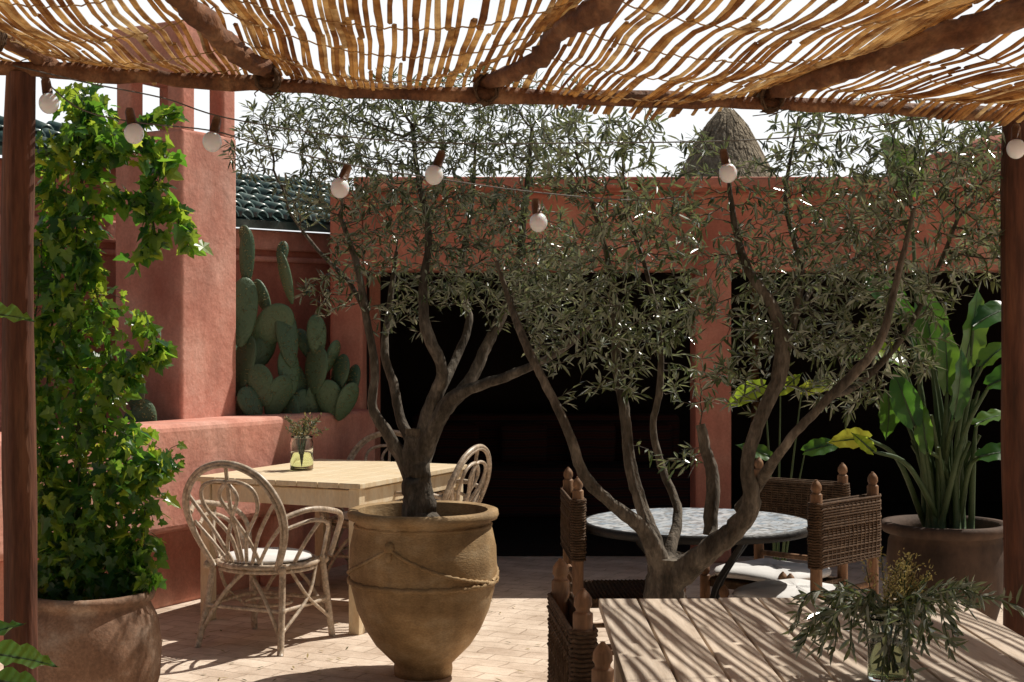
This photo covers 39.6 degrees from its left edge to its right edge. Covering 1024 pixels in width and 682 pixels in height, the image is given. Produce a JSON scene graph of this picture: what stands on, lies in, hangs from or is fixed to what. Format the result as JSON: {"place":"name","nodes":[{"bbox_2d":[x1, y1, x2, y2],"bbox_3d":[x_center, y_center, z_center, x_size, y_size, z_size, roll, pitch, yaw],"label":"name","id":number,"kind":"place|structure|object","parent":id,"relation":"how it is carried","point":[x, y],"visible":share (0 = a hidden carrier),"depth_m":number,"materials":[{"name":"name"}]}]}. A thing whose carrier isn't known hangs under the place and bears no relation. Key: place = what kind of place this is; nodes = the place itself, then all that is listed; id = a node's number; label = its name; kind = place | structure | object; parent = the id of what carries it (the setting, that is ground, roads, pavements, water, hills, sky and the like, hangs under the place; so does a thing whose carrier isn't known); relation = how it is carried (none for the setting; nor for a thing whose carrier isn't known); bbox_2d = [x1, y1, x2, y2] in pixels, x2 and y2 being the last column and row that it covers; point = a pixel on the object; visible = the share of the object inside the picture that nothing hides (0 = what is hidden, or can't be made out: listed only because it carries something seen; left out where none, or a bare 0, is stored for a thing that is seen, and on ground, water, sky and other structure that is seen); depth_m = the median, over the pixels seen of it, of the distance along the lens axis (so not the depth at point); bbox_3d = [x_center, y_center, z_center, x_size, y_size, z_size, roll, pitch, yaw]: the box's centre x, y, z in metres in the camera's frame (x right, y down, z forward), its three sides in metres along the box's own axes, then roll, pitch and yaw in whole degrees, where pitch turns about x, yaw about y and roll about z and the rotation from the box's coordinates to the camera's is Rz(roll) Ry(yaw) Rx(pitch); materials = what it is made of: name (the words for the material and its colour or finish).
{"place":"outdoors","nodes":[
{"label":"outdoors","id":0,"kind":"place"},
{"bbox_2d":[0,556,1002,681],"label":"ground paving","id":1,"kind":"structure","parent":0,"point":[490,653],"depth_m":7.20,"materials":[{"name":"stone"}]},
{"bbox_2d":[0,302,57,681],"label":"potted foliage plant","id":2,"kind":"object","parent":1,"relation":"on","point":[25,654],"visible":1,"depth_m":3.80,"materials":[{"name":"green plant"}]},
{"bbox_2d":[37,586,161,681],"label":"vine pot","id":3,"kind":"object","parent":1,"relation":"on","point":[118,639],"visible":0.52,"depth_m":5.27,"materials":[{"name":"ceramic"}]},
{"bbox_2d":[34,82,213,600],"bbox_3d":[-1.554,0.062,5.510,0.791,2.167,0.364,0,0,0],"label":"climbing vine","id":4,"kind":"object","parent":3,"relation":"in","point":[79,548],"visible":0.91,"depth_m":5.48,"materials":[{"name":"green plant"}]},
{"bbox_2d":[112,21,238,420],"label":"plaster pillar","id":5,"kind":"structure","parent":1,"relation":"on","point":[187,302],"depth_m":8.57,"materials":[{"name":"paint"}]},
{"bbox_2d":[0,409,374,641],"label":"garden wall","id":6,"kind":"structure","parent":1,"relation":"on","point":[257,441],"depth_m":8.33,"materials":[{"name":"pink paint"}]},
{"bbox_2d":[0,158,379,460],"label":"courtyard wall","id":7,"kind":"structure","parent":1,"relation":"on","point":[306,260],"depth_m":9.95,"materials":[{"name":"red paint"}]},
{"bbox_2d":[0,116,330,232],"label":"glazed tile roof","id":8,"kind":"structure","parent":7,"relation":"on","point":[258,205],"depth_m":9.99,"materials":[{"name":"green tile"}]},
{"bbox_2d":[182,460,343,655],"bbox_3d":[-1.245,1.035,7.042,0.719,0.938,0.624,0,0,24],"label":"rattan armchair","id":9,"kind":"object","parent":1,"relation":"on","point":[252,561],"visible":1,"depth_m":6.91,"materials":[{"name":"wicker"}]},
{"bbox_2d":[196,459,466,634],"bbox_3d":[-0.981,1.113,7.999,1.017,0.774,1.250,0,0,24],"label":"wooden table","id":10,"kind":"object","parent":1,"relation":"on","point":[356,478],"visible":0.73,"depth_m":7.60,"materials":[{"name":"brown wood"}]},
{"bbox_2d":[284,412,328,470],"bbox_3d":[-1.151,0.562,8.001,0.258,0.325,0.209,0,0,0],"label":"flower vase","id":11,"kind":"object","parent":10,"relation":"on","point":[301,450],"visible":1,"depth_m":7.95,"materials":[{"name":"clear glass"}]},
{"bbox_2d":[162,583,546,681],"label":"fallen leaves","id":12,"kind":"object","parent":1,"relation":"on","point":[337,657],"visible":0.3,"depth_m":6.71,"materials":[{"name":"brown plant"}]},
{"bbox_2d":[311,430,402,589],"bbox_3d":[-0.846,1.035,8.811,0.719,0.938,0.624,0,0,13],"label":"rattan armchair","id":13,"kind":"object","parent":1,"relation":"on","point":[355,450],"visible":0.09,"depth_m":8.85,"materials":[{"name":"wicker"}]},
{"bbox_2d":[347,500,498,680],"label":"olive tree pot","id":14,"kind":"object","parent":1,"relation":"on","point":[422,588],"visible":1,"depth_m":6.15,"materials":[{"name":"ceramic"}]},
{"bbox_2d":[218,64,597,516],"bbox_3d":[-0.453,-0.210,6.397,1.733,2.109,0.741,0,0,0],"label":"olive tree","id":15,"kind":"object","parent":14,"relation":"on","point":[413,455],"visible":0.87,"depth_m":6.35,"materials":[{"name":"green plant"}]},
{"bbox_2d":[394,444,491,502],"bbox_3d":[-0.461,1.035,7.928,0.624,0.938,0.719,0,0,21],"label":"rattan armchair","id":16,"kind":"object","parent":1,"relation":"on","point":[470,481],"visible":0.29,"depth_m":7.82,"materials":[{"name":"wicker"}]},
{"bbox_2d":[0,0,1023,681],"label":"pergola frame","id":17,"kind":"object","parent":1,"relation":"on","point":[18,398],"visible":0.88,"depth_m":4.55,"materials":[{"name":"brown wood"}]},
{"bbox_2d":[0,0,1023,127],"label":"reed canopy","id":18,"kind":"object","parent":17,"relation":"attached to","point":[894,25],"visible":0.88,"depth_m":3.77,"materials":[{"name":"wicker"}]},
{"bbox_2d":[13,65,1023,231],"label":"string lights","id":19,"kind":"object","parent":17,"relation":"attached to","point":[133,130],"visible":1,"depth_m":4.72,"materials":[{"name":"glass"}]},
{"bbox_2d":[546,558,597,681],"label":"woven chair","id":20,"kind":"object","parent":1,"relation":"on","point":[572,642],"visible":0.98,"depth_m":3.27,"materials":[{"name":"brown wicker"}]},
{"bbox_2d":[591,641,613,681],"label":"woven chair","id":21,"kind":"object","parent":1,"relation":"on","point":[602,670],"visible":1,"depth_m":2.87,"materials":[{"name":"brown wood"}]},
{"bbox_2d":[560,467,685,654],"bbox_3d":[0.459,1.025,5.984,0.501,0.950,0.520,0,0,0],"label":"woven chair","id":22,"kind":"object","parent":1,"relation":"on","point":[573,521],"visible":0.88,"depth_m":5.84,"materials":[{"name":"brown wicker"}]},
{"bbox_2d":[586,508,807,599],"bbox_3d":[0.770,1.127,5.920,0.956,0.759,0.956,0,0,0],"label":"round mosaic table","id":23,"kind":"object","parent":1,"relation":"on","point":[768,527],"visible":0.43,"depth_m":5.76,"materials":[{"name":"tile"}]},
{"bbox_2d":[679,108,775,468],"bbox_3d":[2.036,-0.362,13.509,1.457,3.724,1.441,0,0,0],"label":"thatched gazebo","id":24,"kind":"object","parent":1,"relation":"on","point":[725,123],"visible":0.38,"depth_m":13.21,"materials":[{"name":"beige wicker"}]},
{"bbox_2d":[495,92,1005,601],"bbox_3d":[0.967,0.256,5.175,2.061,2.381,0.702,0,0,0],"label":"olive tree","id":25,"kind":"object","parent":1,"relation":"on","point":[673,572],"visible":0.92,"depth_m":5.15,"materials":[{"name":"green plant"}]},
{"bbox_2d":[700,457,849,597],"bbox_3d":[1.165,1.020,6.304,0.513,0.960,0.481,0,0,44],"label":"woven chair","id":26,"kind":"object","parent":1,"relation":"on","point":[788,496],"visible":0.38,"depth_m":6.31,"materials":[{"name":"brown wood"}]},
{"bbox_2d":[727,374,837,560],"bbox_3d":[1.501,0.839,7.886,0.659,1.324,0.161,0,0,17],"label":"broadleaf plant","id":27,"kind":"object","parent":1,"relation":"on","point":[819,446],"visible":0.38,"depth_m":7.89,"materials":[{"name":"green plant"}]},
{"bbox_2d":[718,472,881,600],"bbox_3d":[1.162,1.015,5.732,0.481,0.970,0.513,0,0,43],"label":"woven chair","id":28,"kind":"object","parent":1,"relation":"on","point":[843,530],"visible":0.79,"depth_m":5.59,"materials":[{"name":"brown wicker"}]},
{"bbox_2d":[599,598,1023,681],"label":"slatted dining table","id":29,"kind":"object","parent":1,"relation":"on","point":[703,640],"visible":0.64,"depth_m":3.50,"materials":[{"name":"brown wood"}]},
{"bbox_2d":[779,547,1023,681],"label":"flower vase","id":30,"kind":"object","parent":29,"relation":"on","point":[888,637],"visible":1,"depth_m":3.10,"materials":[{"name":"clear glass"}]},
{"bbox_2d":[881,514,1003,620],"bbox_3d":[2.134,1.195,7.000,0.622,0.610,0.626,0,0,0],"label":"banana plant pot","id":31,"kind":"object","parent":1,"relation":"on","point":[960,554],"visible":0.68,"depth_m":6.76,"materials":[{"name":"ceramic"}]},
{"bbox_2d":[827,134,1000,528],"bbox_3d":[2.032,-0.071,7.003,1.054,2.022,0.770,0,0,0],"label":"banana plant","id":32,"kind":"object","parent":31,"relation":"on","point":[942,481],"visible":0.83,"depth_m":6.91,"materials":[{"name":"green plant"}]},
{"bbox_2d":[0,0,1023,233],"label":"sky","id":33,"kind":"structure","parent":0,"point":[683,122],"materials":[{"name":"white"}]},
{"bbox_2d":[330,177,1002,562],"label":"veranda building","id":34,"kind":"structure","parent":0,"point":[412,365],"depth_m":13.30,"materials":[{"name":"red paint"}]},
{"bbox_2d":[412,413,689,517],"bbox_3d":[0.300,1.073,12.425,2.400,0.835,0.950,0,0,0],"label":"banquette sofa","id":35,"kind":"object","parent":34,"relation":"on","point":[531,459],"visible":0.62,"depth_m":12.46,"materials":[{"name":"paint"}]},
{"bbox_2d":[889,135,1001,176],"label":"distant house","id":36,"kind":"structure","parent":0,"point":[974,145],"depth_m":16.50,"materials":[{"name":"paint"}]},
{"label":"planter soil","id":37,"kind":"structure","parent":0,"visible":0},
{"bbox_2d":[117,351,156,422],"bbox_3d":[-2.183,0.355,8.290,0.228,0.600,0.116,0,0,0],"label":"prickly pear cactus","id":38,"kind":"object","parent":37,"relation":"on","point":[142,410],"visible":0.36,"depth_m":8.28,"materials":[{"name":"green plant"}]},
{"bbox_2d":[236,225,299,414],"bbox_3d":[-1.590,-0.034,9.016,0.490,1.399,0.351,0,0,-30],"label":"prickly pear cactus","id":39,"kind":"object","parent":37,"relation":"on","point":[264,331],"visible":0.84,"depth_m":8.98,"materials":[{"name":"green plant"}]},
{"bbox_2d":[294,314,360,420],"bbox_3d":[-1.225,0.216,9.181,0.490,0.775,0.202,0,0,0],"label":"prickly pear cactus","id":40,"kind":"object","parent":37,"relation":"on","point":[335,396],"visible":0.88,"depth_m":9.14,"materials":[{"name":"green plant"}]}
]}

